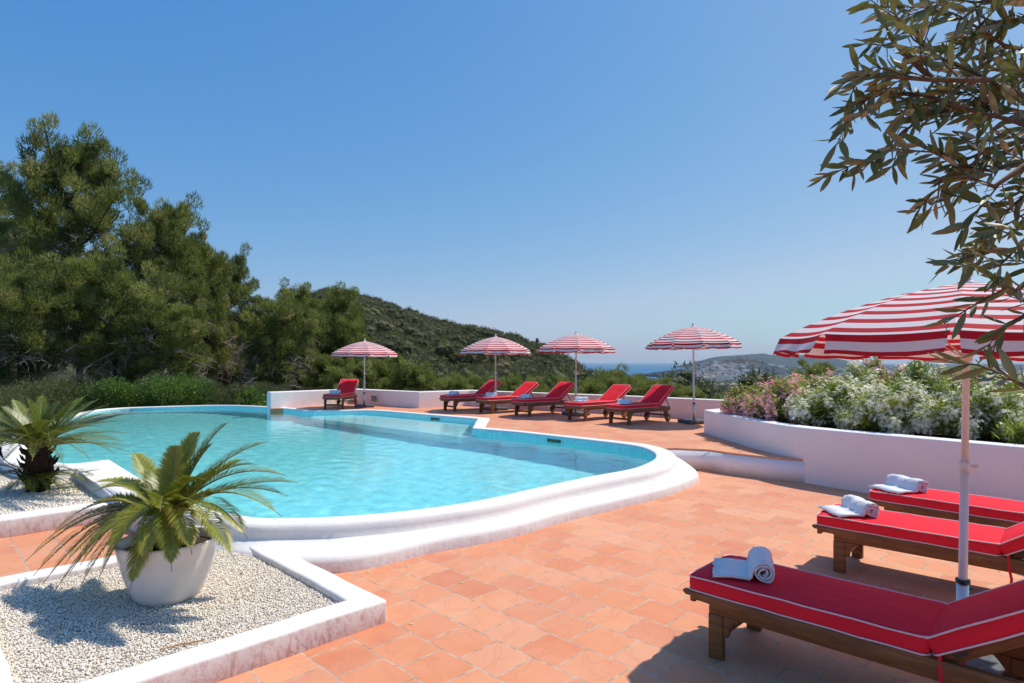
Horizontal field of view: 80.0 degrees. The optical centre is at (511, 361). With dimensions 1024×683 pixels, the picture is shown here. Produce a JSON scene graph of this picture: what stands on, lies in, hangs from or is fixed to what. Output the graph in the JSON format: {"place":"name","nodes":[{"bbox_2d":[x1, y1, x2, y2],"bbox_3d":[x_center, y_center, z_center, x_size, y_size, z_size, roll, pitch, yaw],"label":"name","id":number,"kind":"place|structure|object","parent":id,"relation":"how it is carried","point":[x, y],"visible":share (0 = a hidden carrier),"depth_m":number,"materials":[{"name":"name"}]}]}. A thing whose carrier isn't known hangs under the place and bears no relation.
{"place":"outdoors","nodes":[
{"label":"outdoors","id":0,"kind":"place"},
{"bbox_2d":[0,410,89,443],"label":"garden ground","id":1,"kind":"structure","parent":0,"point":[32,415],"depth_m":18.77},
{"bbox_2d":[0,374,54,421],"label":"scrub bush","id":2,"kind":"object","parent":1,"relation":"on","point":[14,397],"visible":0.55,"depth_m":17.60,"materials":[{"name":"plant"}]},
{"bbox_2d":[0,377,88,415],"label":"scrub bush","id":3,"kind":"object","parent":1,"relation":"on","point":[57,390],"visible":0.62,"depth_m":19.48,"materials":[{"name":"plant"}]},
{"bbox_2d":[0,250,94,395],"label":"pine tree","id":4,"kind":"object","parent":1,"relation":"on","point":[34,289],"visible":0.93,"depth_m":20.47,"materials":[{"name":"green plant"}]},
{"bbox_2d":[33,383,123,411],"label":"scrub bush","id":5,"kind":"object","parent":1,"relation":"on","point":[82,402],"visible":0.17,"depth_m":21.22,"materials":[{"name":"plant"}]},
{"bbox_2d":[75,376,184,409],"bbox_3d":[-12.761,1.121,20.451,3.824,1.390,1.930,0,0,0],"label":"mastic shrub","id":6,"kind":"object","parent":1,"relation":"on","point":[110,390],"visible":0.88,"depth_m":20.04,"materials":[{"name":"green plant"}]},
{"bbox_2d":[126,371,218,406],"bbox_3d":[-11.611,1.046,20.979,3.257,1.541,1.873,0,0,0],"label":"mastic shrub","id":7,"kind":"object","parent":1,"relation":"on","point":[192,388],"visible":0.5,"depth_m":20.62,"materials":[{"name":"green plant"}]},
{"bbox_2d":[185,379,276,404],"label":"scrub bush","id":8,"kind":"object","parent":1,"relation":"on","point":[221,396],"visible":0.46,"depth_m":21.06,"materials":[{"name":"plant"}]},
{"bbox_2d":[225,385,273,405],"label":"scrub bush","id":9,"kind":"object","parent":1,"relation":"on","point":[250,395],"visible":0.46,"depth_m":20.69,"materials":[{"name":"green plant"}]},
{"bbox_2d":[0,479,100,514],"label":"gravel","id":10,"kind":"structure","parent":0,"point":[23,501],"depth_m":6.92,"materials":[{"name":"gravel"}]},
{"bbox_2d":[0,470,1023,682],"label":"terrace","id":11,"kind":"structure","parent":0,"point":[601,598],"depth_m":4.45,"materials":[{"name":"tile"}]},
{"bbox_2d":[0,501,111,537],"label":"gravel bed","id":12,"kind":"object","parent":11,"relation":"on","point":[29,522],"visible":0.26,"depth_m":6.13,"materials":[{"name":"paint"}]},
{"bbox_2d":[0,444,90,514],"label":"gravel base","id":13,"kind":"object","parent":12,"relation":"in","point":[6,476],"depth_m":8.20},
{"bbox_2d":[0,393,129,495],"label":"cycad plant","id":14,"kind":"object","parent":13,"relation":"on","point":[36,435],"visible":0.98,"depth_m":7.23,"materials":[{"name":"plant"}]},
{"bbox_2d":[0,546,385,682],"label":"gravel bed","id":15,"kind":"object","parent":11,"relation":"on","point":[354,609],"visible":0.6,"depth_m":3.61,"materials":[{"name":"paint"}]},
{"bbox_2d":[0,549,337,682],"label":"gravel","id":16,"kind":"structure","parent":15,"relation":"in","point":[107,598],"depth_m":3.82,"materials":[{"name":"gravel"}]},
{"bbox_2d":[114,526,218,606],"bbox_3d":[-2.334,1.399,4.150,0.624,0.412,0.624,0,0,0],"label":"plant pot","id":17,"kind":"object","parent":16,"relation":"on","point":[157,583],"visible":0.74,"depth_m":3.95,"materials":[{"name":"ceramic"}]},
{"bbox_2d":[26,421,298,592],"bbox_3d":[-2.445,0.972,4.166,1.960,1.113,0.988,0,0,15],"label":"cycad plant","id":18,"kind":"object","parent":17,"relation":"in","point":[168,494],"visible":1,"depth_m":4.05,"materials":[{"name":"plant"}]},
{"bbox_2d":[669,450,804,482],"bbox_3d":[3.615,1.558,9.055,2.953,0.305,0.362,0,0,34],"label":"step riser","id":19,"kind":"object","parent":11,"relation":"on","point":[776,469],"visible":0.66,"depth_m":9.10,"materials":[{"name":"paint"}]},
{"bbox_2d":[683,554,1023,682],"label":"sun lounger","id":20,"kind":"object","parent":11,"relation":"on","point":[909,633],"visible":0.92,"depth_m":3.04,"materials":[{"name":"fabric"}]},
{"bbox_2d":[712,546,774,582],"bbox_3d":[1.374,1.189,3.642,0.344,0.118,0.363,0,0,20],"label":"towel","id":21,"kind":"object","parent":20,"relation":"on","point":[758,563],"visible":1,"depth_m":3.57,"materials":[{"name":"fabric"}]},
{"bbox_2d":[704,409,1023,500],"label":"raised planter","id":22,"kind":"object","parent":11,"relation":"on","point":[857,459],"visible":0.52,"depth_m":7.88,"materials":[{"name":"paint"}]},
{"bbox_2d":[716,377,770,418],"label":"oleander bush","id":23,"kind":"object","parent":22,"relation":"in","point":[736,397],"visible":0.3,"depth_m":10.80,"materials":[{"name":"green plant"}]},
{"bbox_2d":[733,374,810,424],"bbox_3d":[4.550,0.617,10.066,1.579,0.878,1.478,0,0,-22],"label":"oleander bush","id":24,"kind":"object","parent":22,"relation":"in","point":[771,407],"visible":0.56,"depth_m":9.86,"materials":[{"name":"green plant"}]},
{"bbox_2d":[790,374,827,391],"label":"oleander bush","id":25,"kind":"object","parent":22,"relation":"in","point":[816,379],"visible":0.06,"depth_m":10.27,"materials":[{"name":"green plant"}]},
{"bbox_2d":[781,368,840,383],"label":"oleander bush","id":26,"kind":"object","parent":22,"relation":"in","point":[829,372],"visible":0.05,"depth_m":11.52,"materials":[{"name":"green plant"}]},
{"bbox_2d":[781,372,864,427],"bbox_3d":[4.863,0.606,9.440,1.495,0.906,1.396,0,0,0],"label":"oleander bush","id":27,"kind":"object","parent":22,"relation":"in","point":[816,408],"visible":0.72,"depth_m":9.15,"materials":[{"name":"white plant"}]},
{"bbox_2d":[807,360,887,394],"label":"oleander bush","id":28,"kind":"object","parent":22,"relation":"on","point":[869,378],"visible":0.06,"depth_m":9.78,"materials":[{"name":"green plant"}]},
{"bbox_2d":[840,356,906,385],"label":"oleander bush","id":29,"kind":"object","parent":22,"relation":"on","point":[882,376],"visible":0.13,"depth_m":10.66,"materials":[{"name":"green plant"}]},
{"bbox_2d":[829,374,940,436],"bbox_3d":[5.359,0.601,8.530,1.401,0.910,1.440,0,0,-29],"label":"oleander bush","id":30,"kind":"object","parent":22,"relation":"in","point":[886,410],"visible":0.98,"depth_m":8.26,"materials":[{"name":"white plant"}]},
{"bbox_2d":[872,360,977,426],"bbox_3d":[6.285,0.450,9.202,1.555,1.227,1.701,0,0,0],"label":"oleander bush","id":31,"kind":"object","parent":22,"relation":"in","point":[938,385],"visible":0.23,"depth_m":9.17,"materials":[{"name":"green plant"}]},
{"bbox_2d":[909,378,1023,440],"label":"oleander bush","id":32,"kind":"object","parent":22,"relation":"in","point":[987,410],"visible":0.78,"depth_m":7.66,"materials":[{"name":"white plant"}]},
{"bbox_2d":[940,359,1022,395],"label":"oleander bush","id":33,"kind":"object","parent":22,"relation":"in","point":[976,379],"visible":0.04,"depth_m":9.96,"materials":[{"name":"green plant"}]},
{"bbox_2d":[971,371,1023,405],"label":"oleander bush","id":34,"kind":"object","parent":22,"relation":"in","point":[1007,384],"visible":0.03,"depth_m":8.39,"materials":[{"name":"green plant"}]},
{"bbox_2d":[989,409,1023,444],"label":"bush","id":35,"kind":"object","parent":22,"relation":"in","point":[1014,432],"visible":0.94,"depth_m":7.07,"materials":[{"name":"green plant"}]},
{"bbox_2d":[773,273,1023,674],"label":"parasol","id":36,"kind":"object","parent":11,"relation":"on","point":[890,328],"visible":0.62,"depth_m":3.19,"materials":[{"name":"fabric"}]},
{"bbox_2d":[807,0,1023,391],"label":"olive tree","id":37,"kind":"object","parent":11,"relation":"on","point":[917,110],"visible":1,"depth_m":1.47,"materials":[{"name":"green plant"}]},
{"bbox_2d":[812,504,1023,582],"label":"sun lounger","id":38,"kind":"object","parent":11,"relation":"on","point":[938,538],"visible":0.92,"depth_m":4.62,"materials":[{"name":"fabric"}]},
{"bbox_2d":[818,495,879,516],"bbox_3d":[2.787,1.189,5.072,0.344,0.118,0.363,0,0,1],"label":"towel","id":39,"kind":"object","parent":38,"relation":"on","point":[853,505],"visible":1,"depth_m":5.01,"materials":[{"name":"fabric"}]},
{"bbox_2d":[865,488,1023,527],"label":"sun lounger","id":40,"kind":"object","parent":11,"relation":"on","point":[986,510],"visible":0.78,"depth_m":5.55,"materials":[{"name":"fabric"}]},
{"bbox_2d":[868,474,927,493],"bbox_3d":[3.771,1.186,5.973,0.362,0.124,0.381,0,0,-13],"label":"towel","id":41,"kind":"object","parent":40,"relation":"on","point":[898,484],"visible":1,"depth_m":5.93,"materials":[{"name":"fabric"}]},
{"bbox_2d":[0,0,1023,362],"label":"sky","id":42,"kind":"structure","parent":0,"point":[625,175],"materials":[{"name":"blue"}]},
{"bbox_2d":[1,352,1023,408],"bbox_3d":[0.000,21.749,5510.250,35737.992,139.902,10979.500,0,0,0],"label":"hillside","id":43,"kind":"structure","parent":0,"point":[70,369],"depth_m":75.54,"materials":[{"name":"plant"}]},
{"bbox_2d":[0,160,48,360],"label":"pine tree","id":44,"kind":"object","parent":43,"relation":"on","point":[2,210],"visible":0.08,"depth_m":29.97,"materials":[{"name":"green plant"}]},
{"bbox_2d":[10,368,101,408],"bbox_3d":[-17.522,1.012,23.474,4.077,1.731,1.960,0,0,0],"label":"scrub bush","id":45,"kind":"object","parent":43,"relation":"on","point":[65,385],"visible":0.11,"depth_m":23.62,"materials":[{"name":"plant"}]},
{"bbox_2d":[0,110,167,385],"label":"pine tree","id":46,"kind":"object","parent":43,"relation":"on","point":[75,210],"visible":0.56,"depth_m":24.76,"materials":[{"name":"green plant"}]},
{"bbox_2d":[47,244,189,393],"bbox_3d":[-14.498,-1.197,22.559,4.863,6.035,4.541,0,0,45],"label":"pine tree","id":47,"kind":"object","parent":43,"relation":"on","point":[113,285],"visible":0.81,"depth_m":21.70,"materials":[{"name":"green plant"}]},
{"bbox_2d":[101,182,223,391],"bbox_3d":[-15.562,-2.981,27.410,5.102,10.101,5.379,0,0,16],"label":"pine tree","id":48,"kind":"object","parent":43,"relation":"on","point":[166,218],"visible":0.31,"depth_m":26.75,"materials":[{"name":"green plant"}]},
{"bbox_2d":[108,293,220,399],"bbox_3d":[-12.778,-0.359,22.805,3.599,4.348,3.854,0,0,38],"label":"pine tree","id":49,"kind":"object","parent":43,"relation":"on","point":[176,323],"visible":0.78,"depth_m":22.20,"materials":[{"name":"green plant"}]},
{"bbox_2d":[151,218,243,384],"bbox_3d":[-15.293,-2.352,28.962,4.784,8.984,4.538,0,0,-15],"label":"pine tree","id":50,"kind":"object","parent":43,"relation":"on","point":[214,339],"visible":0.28,"depth_m":28.99,"materials":[{"name":"green plant"}]},
{"bbox_2d":[196,240,260,388],"bbox_3d":[-14.830,-2.162,31.092,4.482,8.181,4.186,0,0,-17],"label":"pine tree","id":51,"kind":"object","parent":43,"relation":"on","point":[236,284],"visible":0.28,"depth_m":30.86,"materials":[{"name":"green plant"}]},
{"bbox_2d":[208,326,253,386],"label":"pine tree","id":52,"kind":"object","parent":43,"relation":"on","point":[231,379],"visible":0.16,"depth_m":32.58,"materials":[{"name":"green plant"}]},
{"bbox_2d":[226,284,331,390],"bbox_3d":[-10.422,-0.720,27.212,4.327,5.477,4.634,0,0,41],"label":"pine tree","id":53,"kind":"object","parent":43,"relation":"on","point":[278,315],"visible":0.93,"depth_m":26.68,"materials":[{"name":"green plant"}]},
{"bbox_2d":[249,381,318,390],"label":"scrub bush","id":54,"kind":"object","parent":43,"relation":"on","point":[281,387],"visible":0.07,"depth_m":23.80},
{"bbox_2d":[266,277,330,390],"bbox_3d":[-11.953,-1.130,33.653,3.949,7.035,4.163,0,0,-16],"label":"pine tree","id":55,"kind":"object","parent":43,"relation":"on","point":[303,292],"visible":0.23,"depth_m":33.33,"materials":[{"name":"green plant"}]},
{"bbox_2d":[299,353,340,389],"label":"young pine","id":56,"kind":"object","parent":43,"relation":"on","point":[311,380],"visible":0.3,"depth_m":30.89,"materials":[{"name":"green plant"}]},
{"bbox_2d":[303,280,365,366],"bbox_3d":[-11.244,-1.331,37.358,4.951,7.312,5.302,0,0,-25],"label":"pine tree","id":57,"kind":"object","parent":43,"relation":"on","point":[334,305],"visible":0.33,"depth_m":36.67,"materials":[{"name":"green plant"}]},
{"bbox_2d":[316,351,355,389],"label":"young pine","id":58,"kind":"object","parent":43,"relation":"on","point":[340,362],"visible":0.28,"depth_m":30.52,"materials":[{"name":"green plant"}]},
{"bbox_2d":[318,360,359,389],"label":"young pine","id":59,"kind":"object","parent":43,"relation":"on","point":[338,374],"visible":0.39,"depth_m":24.33,"materials":[{"name":"green plant"}]},
{"bbox_2d":[316,315,371,387],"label":"pine tree","id":60,"kind":"object","parent":43,"relation":"on","point":[345,334],"visible":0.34,"depth_m":35.07,"materials":[{"name":"green plant"}]},
{"bbox_2d":[348,359,381,389],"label":"young pine","id":61,"kind":"object","parent":43,"relation":"on","point":[358,372],"visible":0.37,"depth_m":26.28,"materials":[{"name":"green plant"}]},
{"bbox_2d":[367,357,396,389],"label":"young pine","id":62,"kind":"object","parent":43,"relation":"on","point":[382,368],"visible":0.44,"depth_m":29.21,"materials":[{"name":"green plant"}]},
{"bbox_2d":[384,351,406,389],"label":"young pine","id":63,"kind":"object","parent":43,"relation":"on","point":[398,358],"visible":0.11,"depth_m":29.84,"materials":[{"name":"green plant"}]},
{"bbox_2d":[373,332,418,355],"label":"hill pine","id":64,"kind":"object","parent":43,"relation":"on","point":[400,344],"visible":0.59,"depth_m":91.16,"materials":[{"name":"green plant"}]},
{"bbox_2d":[382,356,425,390],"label":"young pine","id":65,"kind":"object","parent":43,"relation":"on","point":[402,372],"visible":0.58,"depth_m":28.01,"materials":[{"name":"green plant"}]},
{"bbox_2d":[373,355,448,378],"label":"hill pine","id":66,"kind":"object","parent":43,"relation":"on","point":[438,372],"visible":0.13,"depth_m":53.21,"materials":[{"name":"green plant"}]},
{"bbox_2d":[395,360,437,390],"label":"young pine","id":67,"kind":"object","parent":43,"relation":"on","point":[425,385],"visible":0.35,"depth_m":28.81,"materials":[{"name":"green plant"}]},
{"bbox_2d":[419,350,453,369],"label":"hill pine","id":68,"kind":"object","parent":43,"relation":"on","point":[432,358],"visible":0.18,"depth_m":92.16,"materials":[{"name":"green plant"}]},
{"bbox_2d":[433,376,473,390],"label":"young pine","id":69,"kind":"object","parent":43,"relation":"on","point":[452,384],"visible":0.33,"depth_m":25.38,"materials":[{"name":"green plant"}]},
{"bbox_2d":[431,360,481,377],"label":"hill pine","id":70,"kind":"object","parent":43,"relation":"on","point":[463,370],"visible":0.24,"depth_m":79.72,"materials":[{"name":"green plant"}]},
{"bbox_2d":[262,287,662,380],"bbox_3d":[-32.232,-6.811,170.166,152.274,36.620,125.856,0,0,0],"label":"hill forest","id":71,"kind":"object","parent":43,"relation":"on","point":[446,342],"visible":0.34,"depth_m":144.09,"materials":[{"name":"green plant"}]},
{"bbox_2d":[465,374,484,389],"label":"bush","id":72,"kind":"object","parent":43,"relation":"on","point":[477,382],"visible":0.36,"depth_m":30.95,"materials":[{"name":"green plant"}]},
{"bbox_2d":[496,373,521,390],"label":"young pine","id":73,"kind":"object","parent":43,"relation":"on","point":[509,383],"visible":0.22,"depth_m":35.06,"materials":[{"name":"green plant"}]},
{"bbox_2d":[497,364,534,377],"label":"hill pine","id":74,"kind":"object","parent":43,"relation":"on","point":[507,372],"visible":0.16,"depth_m":96.32,"materials":[{"name":"green plant"}]},
{"bbox_2d":[513,363,545,375],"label":"hill pine","id":75,"kind":"object","parent":43,"relation":"on","point":[532,369],"visible":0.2,"depth_m":108.91,"materials":[{"name":"green plant"}]},
{"bbox_2d":[524,359,587,389],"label":"hill pine","id":76,"kind":"object","parent":43,"relation":"on","point":[569,372],"visible":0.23,"depth_m":52.04,"materials":[{"name":"green plant"}]},
{"bbox_2d":[581,377,608,394],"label":"young pine","id":77,"kind":"object","parent":43,"relation":"on","point":[595,387],"visible":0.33,"depth_m":28.77,"materials":[{"name":"green plant"}]},
{"bbox_2d":[592,362,629,379],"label":"young pine","id":78,"kind":"object","parent":43,"relation":"on","point":[613,372],"visible":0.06,"depth_m":59.31,"materials":[{"name":"green plant"}]},
{"bbox_2d":[600,373,630,387],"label":"young pine","id":79,"kind":"object","parent":43,"relation":"on","point":[624,380],"visible":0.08,"depth_m":34.10,"materials":[{"name":"green plant"}]},
{"bbox_2d":[617,370,647,383],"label":"young pine","id":80,"kind":"object","parent":43,"relation":"on","point":[638,377],"visible":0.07,"depth_m":44.82,"materials":[{"name":"green plant"}]},
{"bbox_2d":[632,380,670,396],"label":"young pine","id":81,"kind":"object","parent":43,"relation":"on","point":[645,388],"visible":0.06,"depth_m":25.33,"materials":[{"name":"green plant"}]},
{"bbox_2d":[645,377,677,387],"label":"young pine","id":82,"kind":"object","parent":43,"relation":"on","point":[654,381],"visible":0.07,"depth_m":33.59,"materials":[{"name":"green plant"}]},
{"bbox_2d":[670,388,685,397],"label":"young pine","id":83,"kind":"object","parent":43,"relation":"on","point":[676,394],"visible":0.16,"depth_m":26.33,"materials":[{"name":"green plant"}]},
{"bbox_2d":[657,372,699,393],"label":"hill pine","id":84,"kind":"object","parent":43,"relation":"on","point":[691,382],"visible":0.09,"depth_m":59.62,"materials":[{"name":"green plant"}]},
{"bbox_2d":[677,384,699,397],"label":"young pine","id":85,"kind":"object","parent":43,"relation":"on","point":[688,392],"visible":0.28,"depth_m":30.96,"materials":[{"name":"green plant"}]},
{"bbox_2d":[666,360,719,398],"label":"hill pine","id":86,"kind":"object","parent":43,"relation":"on","point":[686,375],"visible":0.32,"depth_m":63.39,"materials":[{"name":"green plant"}]},
{"bbox_2d":[712,384,731,399],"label":"hill pine","id":87,"kind":"object","parent":43,"relation":"on","point":[718,393],"visible":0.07,"depth_m":74.76,"materials":[{"name":"green plant"}]},
{"bbox_2d":[733,366,782,390],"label":"hill pine","id":88,"kind":"object","parent":43,"relation":"on","point":[754,376],"visible":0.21,"depth_m":53.07,"materials":[{"name":"green plant"}]},
{"bbox_2d":[791,358,838,380],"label":"bush","id":89,"kind":"object","parent":43,"relation":"on","point":[820,367],"visible":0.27,"depth_m":29.90,"materials":[{"name":"green plant"}]},
{"bbox_2d":[270,404,802,461],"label":"terrace","id":90,"kind":"structure","parent":0,"point":[672,433],"depth_m":12.83,"materials":[{"name":"tile"}]},
{"bbox_2d":[322,379,358,408],"bbox_3d":[-5.195,0.956,18.625,0.656,0.838,1.869,0,0,2],"label":"sun lounger","id":91,"kind":"object","parent":90,"relation":"on","point":[347,387],"visible":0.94,"depth_m":18.96,"materials":[{"name":"fabric"}]},
{"bbox_2d":[0,405,698,572],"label":"swimming pool","id":92,"kind":"structure","parent":90,"relation":"in","point":[339,544],"depth_m":6.04,"materials":[{"name":"white paint"}]},
{"bbox_2d":[49,408,653,517],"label":"water","id":93,"kind":"structure","parent":92,"relation":"in","point":[334,465],"depth_m":9.53,"materials":[{"name":"liquid"}]},
{"bbox_2d":[331,339,397,407],"bbox_3d":[-4.516,0.329,18.652,2.012,2.084,2.014,0,0,0],"label":"parasol","id":94,"kind":"object","parent":90,"relation":"on","point":[364,348],"visible":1,"depth_m":18.07,"materials":[{"name":"fabric"}]},
{"bbox_2d":[439,380,502,410],"bbox_3d":[-1.170,0.956,17.687,1.869,0.838,0.656,0,0,-37],"label":"sun lounger","id":95,"kind":"object","parent":90,"relation":"on","point":[489,386],"visible":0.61,"depth_m":17.42,"materials":[{"name":"fabric"}]},
{"bbox_2d":[460,334,530,410],"bbox_3d":[-0.460,0.284,17.491,2.029,2.174,1.998,0,0,0],"label":"parasol","id":96,"kind":"object","parent":90,"relation":"on","point":[495,345],"visible":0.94,"depth_m":16.93,"materials":[{"name":"fabric"}]},
{"bbox_2d":[267,389,723,418],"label":"parapet wall","id":97,"kind":"structure","parent":90,"relation":"on","point":[681,408],"depth_m":18.37,"materials":[{"name":"paint"}]},
{"bbox_2d":[474,382,539,413],"bbox_3d":[-0.101,0.968,16.852,1.886,0.814,0.656,0,0,-38],"label":"sun lounger","id":98,"kind":"object","parent":90,"relation":"on","point":[525,388],"visible":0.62,"depth_m":16.57,"materials":[{"name":"fabric"}]},
{"bbox_2d":[510,382,574,416],"bbox_3d":[0.844,0.956,16.057,1.869,0.838,0.656,0,0,-39],"label":"sun lounger","id":99,"kind":"object","parent":90,"relation":"on","point":[558,393],"visible":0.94,"depth_m":15.95,"materials":[{"name":"fabric"}]},
{"bbox_2d":[536,331,614,414],"bbox_3d":[1.631,0.284,15.820,2.052,2.174,2.080,0,0,0],"label":"parasol","id":100,"kind":"object","parent":90,"relation":"on","point":[575,343],"visible":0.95,"depth_m":15.26,"materials":[{"name":"fabric"}]},
{"bbox_2d":[563,384,631,421],"bbox_3d":[2.111,0.968,14.812,1.886,0.814,0.656,0,0,-39],"label":"sun lounger","id":101,"kind":"object","parent":90,"relation":"on","point":[613,393],"visible":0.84,"depth_m":14.66,"materials":[{"name":"fabric"}]},
{"bbox_2d":[604,384,674,424],"bbox_3d":[2.949,0.956,13.957,1.869,0.838,0.656,0,0,-39],"label":"sun lounger","id":102,"kind":"object","parent":90,"relation":"on","point":[655,397],"visible":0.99,"depth_m":13.96,"materials":[{"name":"fabric"}]},
{"bbox_2d":[645,323,741,423],"bbox_3d":[4.074,0.244,13.731,2.066,2.254,2.056,-1,0,0],"label":"parasol","id":103,"kind":"object","parent":90,"relation":"on","point":[693,337],"visible":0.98,"depth_m":13.22,"materials":[{"name":"fabric"}]},
{"bbox_2d":[642,362,858,377],"bbox_3d":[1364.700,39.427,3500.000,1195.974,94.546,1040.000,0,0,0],"label":"hill","id":104,"kind":"structure","parent":0,"point":[762,367],"depth_m":3274.09,"materials":[{"name":"plant"}]},
{"bbox_2d":[726,357,763,363],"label":"hilltop fortress","id":105,"kind":"structure","parent":104,"relation":"on","point":[739,359],"depth_m":3438.00,"materials":[{"name":"stone"}]},
{"bbox_2d":[696,359,1023,378],"bbox_3d":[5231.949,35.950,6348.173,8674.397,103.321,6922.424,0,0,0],"label":"distant town","id":106,"kind":"object","parent":104,"relation":"on","point":[711,371],"visible":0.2,"depth_m":3304.77},
{"bbox_2d":[676,353,866,366],"bbox_3d":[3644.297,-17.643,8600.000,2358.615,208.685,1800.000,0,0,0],"label":"mountain","id":107,"kind":"structure","parent":0,"point":[791,361],"depth_m":8241.27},
{"bbox_2d":[581,363,1023,378],"bbox_3d":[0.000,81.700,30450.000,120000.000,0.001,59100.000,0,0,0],"label":"sea","id":108,"kind":"structure","parent":0,"point":[642,368],"depth_m":11170.93,"materials":[{"name":"liquid"}]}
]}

